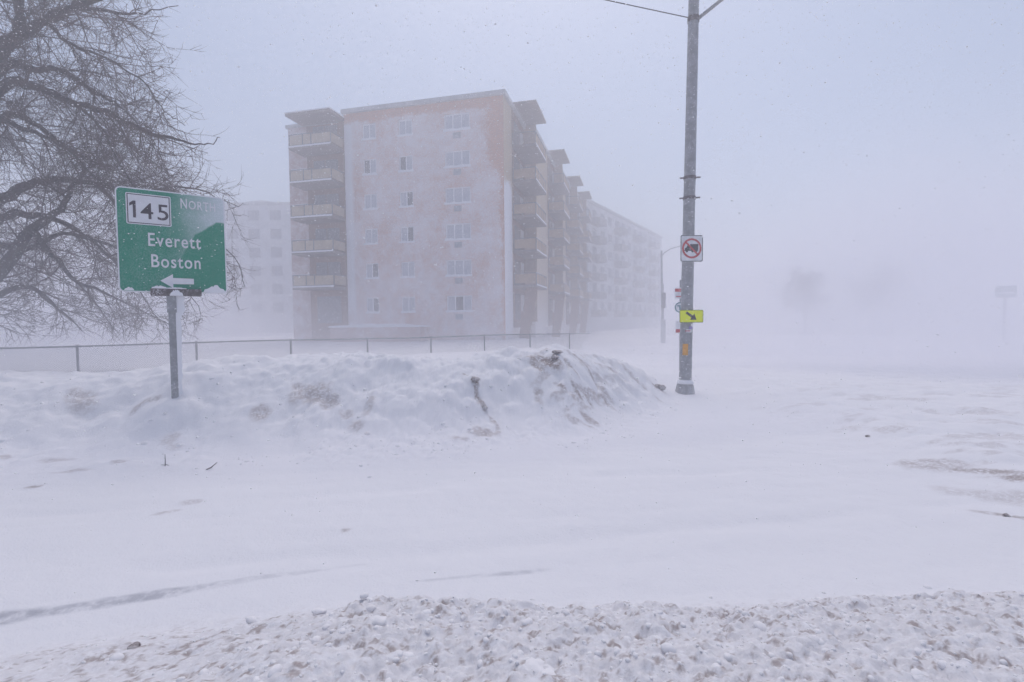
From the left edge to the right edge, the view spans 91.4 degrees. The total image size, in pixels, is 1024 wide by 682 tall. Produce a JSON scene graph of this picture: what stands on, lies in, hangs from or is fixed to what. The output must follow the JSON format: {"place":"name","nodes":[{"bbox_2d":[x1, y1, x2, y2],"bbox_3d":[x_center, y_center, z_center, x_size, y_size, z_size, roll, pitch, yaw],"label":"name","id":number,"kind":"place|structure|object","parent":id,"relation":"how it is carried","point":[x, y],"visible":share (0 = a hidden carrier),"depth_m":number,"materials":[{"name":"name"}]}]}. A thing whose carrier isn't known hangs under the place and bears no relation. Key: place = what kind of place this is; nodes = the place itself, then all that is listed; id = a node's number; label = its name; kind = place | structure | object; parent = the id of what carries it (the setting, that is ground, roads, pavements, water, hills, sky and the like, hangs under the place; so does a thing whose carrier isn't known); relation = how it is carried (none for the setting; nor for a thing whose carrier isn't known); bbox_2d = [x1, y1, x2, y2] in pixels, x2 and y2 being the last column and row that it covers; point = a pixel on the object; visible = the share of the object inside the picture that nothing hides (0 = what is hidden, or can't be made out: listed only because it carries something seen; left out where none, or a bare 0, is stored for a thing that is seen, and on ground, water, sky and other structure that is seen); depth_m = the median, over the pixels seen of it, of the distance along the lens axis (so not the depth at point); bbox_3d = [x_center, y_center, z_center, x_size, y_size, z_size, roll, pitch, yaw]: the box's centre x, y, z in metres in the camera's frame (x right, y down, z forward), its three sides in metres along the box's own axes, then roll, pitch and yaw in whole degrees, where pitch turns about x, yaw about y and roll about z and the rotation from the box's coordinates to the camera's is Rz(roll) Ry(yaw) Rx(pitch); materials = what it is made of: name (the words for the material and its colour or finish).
{"place":"outdoors","nodes":[
{"label":"outdoors","id":0,"kind":"place"},
{"bbox_2d":[0,319,1023,681],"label":"ground","id":1,"kind":"structure","parent":0,"point":[158,531],"depth_m":4.83,"materials":[{"name":"white snow"}]},
{"bbox_2d":[0,0,263,350],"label":"bare tree","id":2,"kind":"object","parent":1,"relation":"on","point":[30,234],"visible":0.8,"depth_m":13.77,"materials":[{"name":"brown plant"}]},
{"bbox_2d":[127,641,140,649],"bbox_3d":[-1.888,1.524,2.493,0.055,0.033,0.047,-2,3,-35],"label":"snow clump","id":3,"kind":"object","parent":1,"relation":"on","point":[134,645],"visible":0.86,"depth_m":2.49,"materials":[{"name":"white snow"}]},
{"bbox_2d":[115,186,226,398],"bbox_3d":[-5.048,-0.317,7.526,1.356,3.820,0.160,-2,3,-35],"label":"guide sign","id":4,"kind":"object","parent":1,"relation":"on","point":[174,245],"visible":0.95,"depth_m":7.48,"materials":[{"name":"green metal"}]},
{"bbox_2d":[137,200,293,334],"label":"grey apartment block","id":5,"kind":"structure","parent":1,"relation":"on","point":[273,256],"depth_m":74.77,"materials":[{"name":"grey concrete"}]},
{"bbox_2d":[144,304,154,313],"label":"window","id":6,"kind":"structure","parent":5,"relation":"in","point":[153,308],"depth_m":75.04,"materials":[{"name":"grey glass"}]},
{"bbox_2d":[187,304,197,313],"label":"window","id":7,"kind":"structure","parent":5,"relation":"in","point":[195,306],"depth_m":75.04,"materials":[{"name":"grey glass"}]},
{"bbox_2d":[208,303,218,312],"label":"window","id":8,"kind":"structure","parent":5,"relation":"in","point":[210,305],"depth_m":75.04,"materials":[{"name":"grey glass"}]},
{"bbox_2d":[226,211,237,220],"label":"window","id":9,"kind":"structure","parent":5,"relation":"in","point":[230,217],"depth_m":74.46,"materials":[{"name":"grey glass"}]},
{"bbox_2d":[227,229,237,238],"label":"window","id":10,"kind":"structure","parent":5,"relation":"in","point":[234,232],"depth_m":74.57,"materials":[{"name":"grey glass"}]},
{"bbox_2d":[228,248,238,257],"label":"window","id":11,"kind":"structure","parent":5,"relation":"in","point":[235,252],"depth_m":74.70,"materials":[{"name":"grey glass"}]},
{"bbox_2d":[228,266,238,275],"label":"window","id":12,"kind":"structure","parent":5,"relation":"in","point":[229,267],"depth_m":74.81,"materials":[{"name":"grey glass"}]},
{"bbox_2d":[229,285,239,294],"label":"window","id":13,"kind":"structure","parent":5,"relation":"in","point":[237,286],"depth_m":74.93,"materials":[{"name":"grey glass"}]},
{"bbox_2d":[230,303,240,312],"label":"window","id":14,"kind":"structure","parent":5,"relation":"in","point":[234,309],"depth_m":75.04,"materials":[{"name":"grey glass"}]},
{"bbox_2d":[248,210,258,219],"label":"window","id":15,"kind":"structure","parent":5,"relation":"in","point":[253,215],"depth_m":74.46,"materials":[{"name":"grey glass"}]},
{"bbox_2d":[249,229,259,238],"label":"window","id":16,"kind":"structure","parent":5,"relation":"in","point":[256,232],"depth_m":74.58,"materials":[{"name":"grey glass"}]},
{"bbox_2d":[249,248,260,257],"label":"window","id":17,"kind":"structure","parent":5,"relation":"in","point":[257,250],"depth_m":74.70,"materials":[{"name":"grey glass"}]},
{"bbox_2d":[250,266,260,275],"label":"window","id":18,"kind":"structure","parent":5,"relation":"in","point":[258,268],"depth_m":74.81,"materials":[{"name":"grey glass"}]},
{"bbox_2d":[250,285,261,294],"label":"window","id":19,"kind":"structure","parent":5,"relation":"in","point":[258,291],"depth_m":74.93,"materials":[{"name":"grey glass"}]},
{"bbox_2d":[251,303,261,312],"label":"window","id":20,"kind":"structure","parent":5,"relation":"in","point":[255,307],"depth_m":75.04,"materials":[{"name":"grey glass"}]},
{"bbox_2d":[270,210,280,219],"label":"window","id":21,"kind":"structure","parent":5,"relation":"in","point":[276,215],"depth_m":74.46,"materials":[{"name":"grey glass"}]},
{"bbox_2d":[270,229,281,238],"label":"window","id":22,"kind":"structure","parent":5,"relation":"in","point":[274,233],"depth_m":74.59,"materials":[{"name":"grey glass"}]},
{"bbox_2d":[271,247,281,256],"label":"window","id":23,"kind":"structure","parent":5,"relation":"in","point":[275,252],"depth_m":74.70,"materials":[{"name":"grey glass"}]},
{"bbox_2d":[271,266,282,275],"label":"window","id":24,"kind":"structure","parent":5,"relation":"in","point":[276,270],"depth_m":74.81,"materials":[{"name":"grey glass"}]},
{"bbox_2d":[272,284,282,293],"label":"window","id":25,"kind":"structure","parent":5,"relation":"in","point":[276,288],"depth_m":74.92,"materials":[{"name":"grey glass"}]},
{"bbox_2d":[272,303,283,312],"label":"window","id":26,"kind":"structure","parent":5,"relation":"in","point":[279,307],"depth_m":75.04,"materials":[{"name":"grey glass"}]},
{"bbox_2d":[245,616,258,623],"bbox_3d":[-1.478,1.586,2.830,0.080,0.048,0.059,-1,2,0],"label":"snow clump","id":27,"kind":"object","parent":1,"relation":"on","point":[251,619],"visible":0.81,"depth_m":2.82,"materials":[{"name":"white snow"}]},
{"bbox_2d":[0,333,590,371],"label":"chain link fence","id":28,"kind":"object","parent":1,"relation":"on","point":[196,349],"visible":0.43,"depth_m":17.77,"materials":[{"name":"metal"}]},
{"bbox_2d":[311,607,326,614],"bbox_3d":[-1.110,1.555,2.869,0.087,0.033,0.053,-1,2,0],"label":"snow clump","id":29,"kind":"object","parent":1,"relation":"on","point":[317,610],"visible":0.96,"depth_m":2.86,"materials":[{"name":"white snow"}]},
{"bbox_2d":[0,349,706,483],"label":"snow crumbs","id":30,"kind":"object","parent":1,"relation":"on","point":[281,403],"visible":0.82,"depth_m":7.37,"materials":[{"name":"white snow"}]},
{"bbox_2d":[360,592,367,598],"bbox_3d":[-0.839,1.447,2.838,0.048,0.036,0.050,-2,3,-36],"label":"snow clump","id":31,"kind":"object","parent":1,"relation":"on","point":[364,595],"visible":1,"depth_m":2.82,"materials":[{"name":"white snow"}]},
{"bbox_2d":[371,615,386,625],"bbox_3d":[-0.651,1.369,2.431,0.085,0.061,0.082,-1,2,0],"label":"snow clump","id":32,"kind":"object","parent":1,"relation":"on","point":[379,620],"visible":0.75,"depth_m":2.41,"materials":[{"name":"white snow"}]},
{"bbox_2d":[284,89,591,341],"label":"apartment building","id":33,"kind":"structure","parent":1,"relation":"on","point":[454,319],"depth_m":39.41,"materials":[{"name":"brick"}]},
{"bbox_2d":[313,126,323,142],"bbox_3d":[-15.778,-16.411,40.735,1.000,2.100,0.065,0,2,14],"label":"balcony door","id":34,"kind":"structure","parent":33,"relation":"in","point":[321,128],"depth_m":40.65,"materials":[{"name":"grey glass"}]},
{"bbox_2d":[314,160,324,178],"bbox_3d":[-15.751,-13.664,40.850,1.000,2.100,0.065,0,2,14],"label":"balcony door","id":35,"kind":"structure","parent":33,"relation":"in","point":[317,164],"depth_m":40.78,"materials":[{"name":"grey glass"}]},
{"bbox_2d":[314,195,325,214],"bbox_3d":[-15.724,-10.916,40.965,1.000,2.100,0.065,0,2,14],"label":"balcony door","id":36,"kind":"structure","parent":33,"relation":"in","point":[318,198],"depth_m":40.90,"materials":[{"name":"grey glass"}]},
{"bbox_2d":[315,228,326,249],"bbox_3d":[-15.697,-8.169,41.080,1.000,2.100,0.065,0,2,14],"label":"balcony door","id":37,"kind":"structure","parent":33,"relation":"in","point":[319,235],"depth_m":41.01,"materials":[{"name":"grey glass"}]},
{"bbox_2d":[316,262,327,275],"bbox_3d":[-15.669,-5.421,41.195,1.000,2.100,0.065,0,2,14],"label":"balcony door","id":38,"kind":"structure","parent":33,"relation":"in","point":[320,267],"depth_m":41.14,"materials":[{"name":"grey glass"}]},
{"bbox_2d":[317,296,341,322],"bbox_3d":[-15.059,-2.574,41.169,2.200,2.200,0.065,0,2,14],"label":"balcony door","id":39,"kind":"structure","parent":33,"relation":"in","point":[334,306],"depth_m":41.13,"materials":[{"name":"grey glass"}]},
{"bbox_2d":[325,124,336,141],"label":"window","id":40,"kind":"structure","parent":33,"relation":"in","point":[329,127],"depth_m":40.36,"materials":[{"name":"grey glass"}]},
{"bbox_2d":[325,159,337,168],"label":"window","id":41,"kind":"structure","parent":33,"relation":"in","point":[334,163],"depth_m":40.48,"materials":[{"name":"grey glass"}]},
{"bbox_2d":[326,193,338,205],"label":"window","id":42,"kind":"structure","parent":33,"relation":"in","point":[333,198],"depth_m":40.61,"materials":[{"name":"grey glass"}]},
{"bbox_2d":[327,228,339,242],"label":"window","id":43,"kind":"structure","parent":33,"relation":"in","point":[331,232],"depth_m":40.74,"materials":[{"name":"grey glass"}]},
{"bbox_2d":[328,262,340,275],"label":"window","id":44,"kind":"structure","parent":33,"relation":"in","point":[333,267],"depth_m":40.86,"materials":[{"name":"grey glass"}]},
{"bbox_2d":[361,123,375,140],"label":"window","id":45,"kind":"structure","parent":33,"relation":"in","point":[368,135],"depth_m":39.71,"materials":[{"name":"white glass"}]},
{"bbox_2d":[362,159,376,175],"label":"window","id":46,"kind":"structure","parent":33,"relation":"in","point":[371,164],"depth_m":39.83,"materials":[{"name":"white glass"}]},
{"bbox_2d":[363,194,377,210],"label":"window","id":47,"kind":"structure","parent":33,"relation":"in","point":[369,199],"depth_m":39.93,"materials":[{"name":"white glass"}]},
{"bbox_2d":[364,228,377,244],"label":"window","id":48,"kind":"structure","parent":33,"relation":"in","point":[370,238],"depth_m":40.05,"materials":[{"name":"white glass"}]},
{"bbox_2d":[365,263,378,278],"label":"window","id":49,"kind":"structure","parent":33,"relation":"in","point":[372,268],"depth_m":40.18,"materials":[{"name":"white glass"}]},
{"bbox_2d":[365,297,379,313],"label":"window","id":50,"kind":"structure","parent":33,"relation":"in","point":[372,307],"depth_m":40.28,"materials":[{"name":"white glass"}]},
{"bbox_2d":[397,119,412,136],"bbox_3d":[-8.308,-16.594,38.907,1.280,1.290,0.230,0,2,14],"label":"window","id":51,"kind":"structure","parent":33,"relation":"in","point":[406,130],"depth_m":38.95,"materials":[{"name":"white glass"}]},
{"bbox_2d":[398,155,412,172],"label":"window","id":52,"kind":"structure","parent":33,"relation":"in","point":[404,167],"depth_m":39.07,"materials":[{"name":"white glass"}]},
{"bbox_2d":[399,191,413,207],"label":"window","id":53,"kind":"structure","parent":33,"relation":"in","point":[407,202],"depth_m":39.18,"materials":[{"name":"white glass"}]},
{"bbox_2d":[399,226,414,242],"bbox_3d":[-8.226,-8.352,39.252,1.280,1.290,0.230,0,2,14],"label":"window","id":54,"kind":"structure","parent":33,"relation":"in","point":[409,232],"depth_m":39.30,"materials":[{"name":"white glass"}]},
{"bbox_2d":[400,262,414,277],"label":"window","id":55,"kind":"structure","parent":33,"relation":"in","point":[405,266],"depth_m":39.42,"materials":[{"name":"white glass"}]},
{"bbox_2d":[401,297,415,312],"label":"window","id":56,"kind":"structure","parent":33,"relation":"in","point":[407,307],"depth_m":39.54,"materials":[{"name":"white glass"}]},
{"bbox_2d":[443,113,469,131],"bbox_3d":[-4.184,-16.592,37.884,2.180,1.290,0.230,0,2,14],"label":"window","id":57,"kind":"structure","parent":33,"relation":"in","point":[457,121],"depth_m":37.94,"materials":[{"name":"white glass"}]},
{"bbox_2d":[444,150,470,168],"bbox_3d":[-4.157,-13.845,37.999,2.180,1.290,0.230,0,2,14],"label":"window","id":58,"kind":"structure","parent":33,"relation":"in","point":[455,157],"depth_m":38.05,"materials":[{"name":"white glass"}]},
{"bbox_2d":[444,186,470,204],"bbox_3d":[-4.130,-11.097,38.114,2.180,1.290,0.230,0,2,14],"label":"window","id":59,"kind":"structure","parent":33,"relation":"in","point":[460,197],"depth_m":38.17,"materials":[{"name":"white glass"}]},
{"bbox_2d":[445,223,471,240],"bbox_3d":[-4.102,-8.350,38.229,2.180,1.290,0.230,0,2,14],"label":"window","id":60,"kind":"structure","parent":33,"relation":"in","point":[459,232],"depth_m":38.28,"materials":[{"name":"white glass"}]},
{"bbox_2d":[445,259,471,276],"bbox_3d":[-4.075,-5.602,38.344,2.180,1.290,0.230,0,2,14],"label":"window","id":61,"kind":"structure","parent":33,"relation":"in","point":[453,271],"depth_m":38.39,"materials":[{"name":"white glass"}]},
{"bbox_2d":[446,295,472,311],"bbox_3d":[-4.048,-2.855,38.459,2.180,1.290,0.230,0,2,14],"label":"window","id":62,"kind":"structure","parent":33,"relation":"in","point":[464,304],"depth_m":38.51,"materials":[{"name":"white glass"}]},
{"bbox_2d":[514,121,518,144],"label":"balcony door","id":63,"kind":"structure","parent":33,"relation":"in","point":[516,136],"depth_m":40.65,"materials":[{"name":"grey glass"}]},
{"bbox_2d":[514,156,519,179],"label":"balcony door","id":64,"kind":"structure","parent":33,"relation":"in","point":[515,159],"depth_m":40.65,"materials":[{"name":"grey glass"}]},
{"bbox_2d":[514,190,519,214],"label":"balcony door","id":65,"kind":"structure","parent":33,"relation":"in","point":[517,197],"depth_m":40.66,"materials":[{"name":"grey glass"}]},
{"bbox_2d":[515,225,519,249],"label":"balcony door","id":66,"kind":"structure","parent":33,"relation":"in","point":[517,233],"depth_m":41.01,"materials":[{"name":"grey glass"}]},
{"bbox_2d":[515,259,520,284],"bbox_3d":[0.475,-5.581,41.191,0.040,2.100,1.800,0,2,14],"label":"balcony door","id":67,"kind":"structure","parent":33,"relation":"in","point":[517,269],"depth_m":41.01,"materials":[{"name":"grey glass"}]},
{"bbox_2d":[515,293,520,318],"bbox_3d":[0.502,-2.834,41.306,0.040,2.100,1.800,0,2,14],"label":"balcony door","id":68,"kind":"structure","parent":33,"relation":"in","point":[517,296],"depth_m":41.02,"materials":[{"name":"grey glass"}]},
{"bbox_2d":[519,130,522,143],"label":"window","id":69,"kind":"structure","parent":33,"relation":"in","point":[521,135],"depth_m":42.38,"materials":[{"name":"grey glass"}]},
{"bbox_2d":[520,229,523,237],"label":"window","id":70,"kind":"structure","parent":33,"relation":"in","point":[521,232],"depth_m":42.39,"materials":[{"name":"grey glass"}]},
{"bbox_2d":[521,262,523,273],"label":"window","id":71,"kind":"structure","parent":33,"relation":"in","point":[522,267],"depth_m":42.78,"materials":[{"name":"grey glass"}]},
{"bbox_2d":[521,295,523,310],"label":"window","id":72,"kind":"structure","parent":33,"relation":"in","point":[522,296],"depth_m":42.78,"materials":[{"name":"grey glass"}]},
{"bbox_2d":[549,165,551,183],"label":"balcony door","id":73,"kind":"structure","parent":33,"relation":"in","point":[550,170],"depth_m":52.02,"materials":[{"name":"grey glass"}]},
{"bbox_2d":[549,219,551,237],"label":"balcony door","id":74,"kind":"structure","parent":33,"relation":"in","point":[550,222],"depth_m":52.03,"materials":[{"name":"grey glass"}]},
{"bbox_2d":[549,245,551,264],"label":"balcony door","id":75,"kind":"structure","parent":33,"relation":"in","point":[550,248],"depth_m":52.03,"materials":[{"name":"grey glass"}]},
{"bbox_2d":[549,272,552,291],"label":"balcony door","id":76,"kind":"structure","parent":33,"relation":"in","point":[550,274],"depth_m":52.04,"materials":[{"name":"grey glass"}]},
{"bbox_2d":[549,299,552,318],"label":"balcony door","id":77,"kind":"structure","parent":33,"relation":"in","point":[550,300],"depth_m":52.67,"materials":[{"name":"grey glass"}]},
{"bbox_2d":[567,302,568,318],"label":"balcony door","id":78,"kind":"structure","parent":33,"relation":"in","point":[567,302],"depth_m":61.69,"materials":[{"name":"grey glass"}]},
{"bbox_2d":[471,377,480,380],"bbox_3d":[-0.602,0.627,8.253,0.166,0.071,0.106,-1,2,0],"label":"ice chunk","id":79,"kind":"object","parent":1,"relation":"on","point":[475,378],"visible":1,"depth_m":8.21,"materials":[{"name":"white snow"}]},
{"bbox_2d":[5,572,1023,681],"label":"snow clods","id":80,"kind":"object","parent":1,"relation":"on","point":[666,648],"visible":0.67,"depth_m":2.30,"materials":[{"name":"white snow"}]},
{"bbox_2d":[525,657,555,674],"bbox_3d":[0.116,1.364,2.047,0.150,0.106,0.147,-1,2,0],"label":"snow clump","id":81,"kind":"object","parent":1,"relation":"on","point":[536,665],"visible":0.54,"depth_m":2.04,"materials":[{"name":"white snow"}]},
{"bbox_2d":[552,350,562,353],"bbox_3d":[0.819,0.198,9.041,0.218,0.068,0.130,-1,2,-16],"label":"ice chunk","id":82,"kind":"object","parent":1,"relation":"on","point":[557,351],"visible":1,"depth_m":9.00,"materials":[{"name":"white ice"}]},
{"bbox_2d":[586,199,662,330],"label":"apartment block","id":83,"kind":"structure","parent":1,"relation":"on","point":[606,294],"depth_m":84.66,"materials":[{"name":"concrete"}]},
{"bbox_2d":[592,246,595,254],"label":"window","id":84,"kind":"structure","parent":83,"relation":"in","point":[593,248],"depth_m":75.72,"materials":[{"name":"grey glass"}]},
{"bbox_2d":[592,265,595,272],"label":"window","id":85,"kind":"structure","parent":83,"relation":"in","point":[593,266],"depth_m":76.19,"materials":[{"name":"grey glass"}]},
{"bbox_2d":[655,384,665,390],"bbox_3d":[3.356,1.068,11.435,0.309,0.171,0.224,-1,2,-16],"label":"ice chunk","id":86,"kind":"object","parent":1,"relation":"on","point":[661,387],"visible":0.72,"depth_m":11.37,"materials":[{"name":"white ice"}]},
{"bbox_2d":[661,284,665,342],"bbox_3d":[10.883,-1.810,35.920,0.300,4.600,0.320,-1,2,0],"label":"signal post","id":87,"kind":"object","parent":1,"relation":"on","point":[663,324],"visible":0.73,"depth_m":35.84,"materials":[{"name":"metal"}]},
{"bbox_2d":[661,246,679,318],"bbox_3d":[13.368,-3.712,39.885,3.006,8.022,0.280,-1,2,0],"label":"street lamp","id":88,"kind":"object","parent":1,"relation":"on","point":[662,272],"visible":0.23,"depth_m":39.74,"materials":[{"name":"grey metal"}]},
{"bbox_2d":[674,280,680,351],"bbox_3d":[5.029,-0.178,14.997,0.320,3.297,0.058,-1,2,-3],"label":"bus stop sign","id":89,"kind":"object","parent":1,"relation":"on","point":[678,304],"visible":0.59,"depth_m":14.94,"materials":[{"name":"white metal"}]},
{"bbox_2d":[675,0,722,394],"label":"utility pole","id":90,"kind":"object","parent":1,"relation":"on","point":[685,382],"visible":0.83,"depth_m":11.66,"materials":[{"name":"grey"}]},
{"bbox_2d":[606,0,687,17],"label":"overhead wire","id":91,"kind":"object","parent":90,"relation":"attached to","point":[647,8],"visible":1,"depth_m":11.62,"materials":[{"name":"black metal"}]},
{"bbox_2d":[679,310,702,322],"bbox_3d":[4.207,-0.582,11.720,0.565,0.300,0.036,-1,2,-2],"label":"arrow sign","id":92,"kind":"object","parent":90,"relation":"attached to","point":[691,316],"visible":1,"depth_m":11.70,"materials":[{"name":"yellow metal"}]},
{"bbox_2d":[680,235,702,261],"bbox_3d":[4.190,-2.161,11.657,0.540,0.620,0.038,-1,2,-4],"label":"no truck sign","id":93,"kind":"object","parent":90,"relation":"attached to","point":[691,246],"visible":0.98,"depth_m":11.64,"materials":[{"name":"white metal"}]},
{"bbox_2d":[775,265,849,333],"bbox_3d":[31.436,-4.357,53.498,7.178,8.019,6.864,-1,2,0],"label":"distant tree","id":94,"kind":"object","parent":1,"relation":"on","point":[807,300],"visible":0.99,"depth_m":53.03,"materials":[{"name":"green plant"}]},
{"bbox_2d":[816,261,929,332],"bbox_3d":[39.692,-4.898,54.702,9.060,8.838,9.590,-1,2,0],"label":"distant tree","id":95,"kind":"object","parent":1,"relation":"on","point":[873,295],"visible":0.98,"depth_m":54.15,"materials":[{"name":"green plant"}]},
{"bbox_2d":[995,286,1016,341],"bbox_3d":[31.663,-1.543,32.087,1.000,3.975,0.309,1,3,35],"label":"roadside sign","id":96,"kind":"object","parent":1,"relation":"on","point":[1011,291],"visible":0.88,"depth_m":32.04,"materials":[{"name":"grey metal"}]},
{"bbox_2d":[0,0,1023,679],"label":"snowflakes","id":97,"kind":"object","parent":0,"point":[522,208],"visible":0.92,"depth_m":9.17,"materials":[{"name":"white"}]},
{"bbox_2d":[0,0,1023,328],"label":"sky","id":98,"kind":"structure","parent":0,"point":[710,287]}
]}

